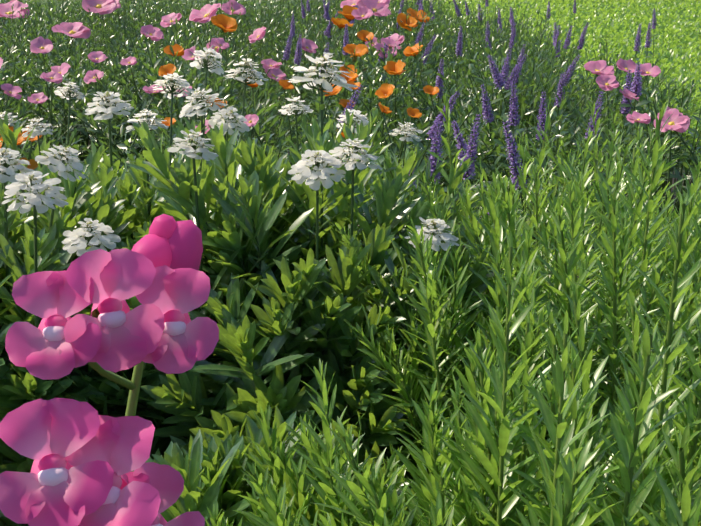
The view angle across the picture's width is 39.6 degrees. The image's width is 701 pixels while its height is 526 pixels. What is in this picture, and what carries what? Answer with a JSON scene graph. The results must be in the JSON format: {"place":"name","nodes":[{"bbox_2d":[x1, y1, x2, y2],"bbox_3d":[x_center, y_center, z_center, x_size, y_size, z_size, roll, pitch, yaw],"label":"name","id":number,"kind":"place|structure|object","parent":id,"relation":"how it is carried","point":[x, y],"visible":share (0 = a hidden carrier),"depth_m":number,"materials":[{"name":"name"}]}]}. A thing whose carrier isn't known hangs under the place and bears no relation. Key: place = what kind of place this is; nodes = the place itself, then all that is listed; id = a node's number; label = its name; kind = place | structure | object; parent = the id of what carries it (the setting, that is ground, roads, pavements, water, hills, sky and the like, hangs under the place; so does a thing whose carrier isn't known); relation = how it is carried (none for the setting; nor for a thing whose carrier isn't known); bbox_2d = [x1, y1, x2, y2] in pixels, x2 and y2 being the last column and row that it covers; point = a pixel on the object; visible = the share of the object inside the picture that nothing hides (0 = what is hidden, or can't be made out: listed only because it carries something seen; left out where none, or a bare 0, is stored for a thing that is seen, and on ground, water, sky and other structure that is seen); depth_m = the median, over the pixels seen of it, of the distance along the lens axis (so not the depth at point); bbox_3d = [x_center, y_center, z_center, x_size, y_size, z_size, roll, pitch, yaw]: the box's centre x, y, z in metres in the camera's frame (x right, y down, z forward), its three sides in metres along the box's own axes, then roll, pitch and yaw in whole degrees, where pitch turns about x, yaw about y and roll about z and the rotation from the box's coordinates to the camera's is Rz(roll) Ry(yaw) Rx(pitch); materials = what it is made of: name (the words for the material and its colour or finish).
{"place":"outdoors","nodes":[
{"label":"outdoors","id":0,"kind":"place"},
{"bbox_2d":[9,0,698,525],"bbox_3d":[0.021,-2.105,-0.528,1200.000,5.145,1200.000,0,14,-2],"label":"ground","id":1,"kind":"structure","parent":0,"point":[57,2],"depth_m":12.96,"materials":[{"name":"soil"}]},
{"bbox_2d":[0,82,135,197],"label":"white flowers","id":2,"kind":"object","parent":1,"relation":"on","point":[33,130],"visible":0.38,"depth_m":1.17,"materials":[{"name":"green plant"}]},
{"bbox_2d":[0,144,210,525],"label":"white flowering plant","id":3,"kind":"object","parent":1,"relation":"on","point":[64,237],"visible":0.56,"depth_m":0.66,"materials":[{"name":"white plant"}]},
{"bbox_2d":[0,214,218,525],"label":"orchid","id":4,"kind":"object","parent":1,"relation":"on","point":[86,457],"visible":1,"depth_m":0.24,"materials":[{"name":"pink plant"}]},
{"bbox_2d":[23,47,323,376],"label":"white flowers","id":5,"kind":"object","parent":1,"relation":"on","point":[142,197],"visible":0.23,"depth_m":0.85,"materials":[{"name":"white plant"}]},
{"bbox_2d":[0,5,444,179],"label":"orange flowers","id":6,"kind":"object","parent":1,"relation":"on","point":[224,23],"visible":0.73,"depth_m":1.97,"materials":[{"name":"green plant"}]},
{"bbox_2d":[131,406,428,525],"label":"leafy plant","id":7,"kind":"object","parent":1,"relation":"on","point":[229,455],"visible":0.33,"depth_m":0.52,"materials":[{"name":"green plant"}]},
{"bbox_2d":[70,52,537,488],"bbox_3d":[-0.047,0.027,0.770,0.439,0.379,0.426,0,14,-2],"label":"white flowering plant","id":8,"kind":"object","parent":1,"relation":"on","point":[282,275],"visible":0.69,"depth_m":0.68,"materials":[{"name":"green plant"}]},
{"bbox_2d":[205,403,402,525],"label":"leafy plant","id":9,"kind":"object","parent":1,"relation":"on","point":[274,467],"visible":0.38,"depth_m":0.51,"materials":[{"name":"green plant"}]},
{"bbox_2d":[0,0,700,255],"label":"bed foliage","id":10,"kind":"object","parent":1,"relation":"on","point":[22,68],"visible":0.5,"depth_m":2.40,"materials":[{"name":"green plant"}]},
{"bbox_2d":[0,0,700,253],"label":"pink flowers","id":11,"kind":"object","parent":1,"relation":"on","point":[676,122],"visible":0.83,"depth_m":2.13,"materials":[{"name":"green plant"}]},
{"bbox_2d":[197,358,602,525],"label":"leafy plant","id":12,"kind":"object","parent":1,"relation":"on","point":[276,509],"visible":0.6,"depth_m":0.47,"materials":[{"name":"green plant"}]},
{"bbox_2d":[268,96,531,293],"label":"white flowers","id":13,"kind":"object","parent":1,"relation":"on","point":[351,123],"visible":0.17,"depth_m":0.97,"materials":[{"name":"green plant"}]},
{"bbox_2d":[273,0,659,252],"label":"purple flowers","id":14,"kind":"object","parent":1,"relation":"on","point":[500,81],"visible":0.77,"depth_m":1.82,"materials":[{"name":"purple plant"}]},
{"bbox_2d":[351,226,633,505],"bbox_3d":[0.099,0.108,0.652,0.220,0.279,0.158,9,16,31],"label":"leafy plant","id":15,"kind":"object","parent":1,"relation":"on","point":[429,342],"visible":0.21,"depth_m":0.62,"materials":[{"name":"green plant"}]},
{"bbox_2d":[295,310,700,525],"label":"leafy plant","id":16,"kind":"object","parent":1,"relation":"on","point":[554,488],"visible":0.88,"depth_m":0.35,"materials":[{"name":"green plant"}]},
{"bbox_2d":[311,231,700,525],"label":"leafy plant","id":17,"kind":"object","parent":1,"relation":"on","point":[500,448],"visible":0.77,"depth_m":0.40,"materials":[{"name":"green plant"}]},
{"bbox_2d":[335,99,700,525],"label":"leafy plant","id":18,"kind":"object","parent":1,"relation":"on","point":[623,273],"visible":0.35,"depth_m":0.65,"materials":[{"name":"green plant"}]},
{"bbox_2d":[339,0,700,151],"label":"lawn","id":19,"kind":"structure","parent":1,"relation":"on","point":[677,42],"depth_m":10.20,"materials":[{"name":"green plant"}]},
{"bbox_2d":[347,89,700,427],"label":"leafy plant","id":20,"kind":"object","parent":1,"relation":"on","point":[539,202],"visible":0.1,"depth_m":0.98,"materials":[{"name":"green plant"}]},
{"bbox_2d":[439,184,700,525],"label":"leafy plant","id":21,"kind":"object","parent":1,"relation":"on","point":[670,360],"visible":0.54,"depth_m":0.42,"materials":[{"name":"green plant"}]},
{"bbox_2d":[458,96,700,324],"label":"leafy plant","id":22,"kind":"object","parent":1,"relation":"on","point":[563,170],"visible":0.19,"depth_m":1.24,"materials":[{"name":"green plant"}]}
]}

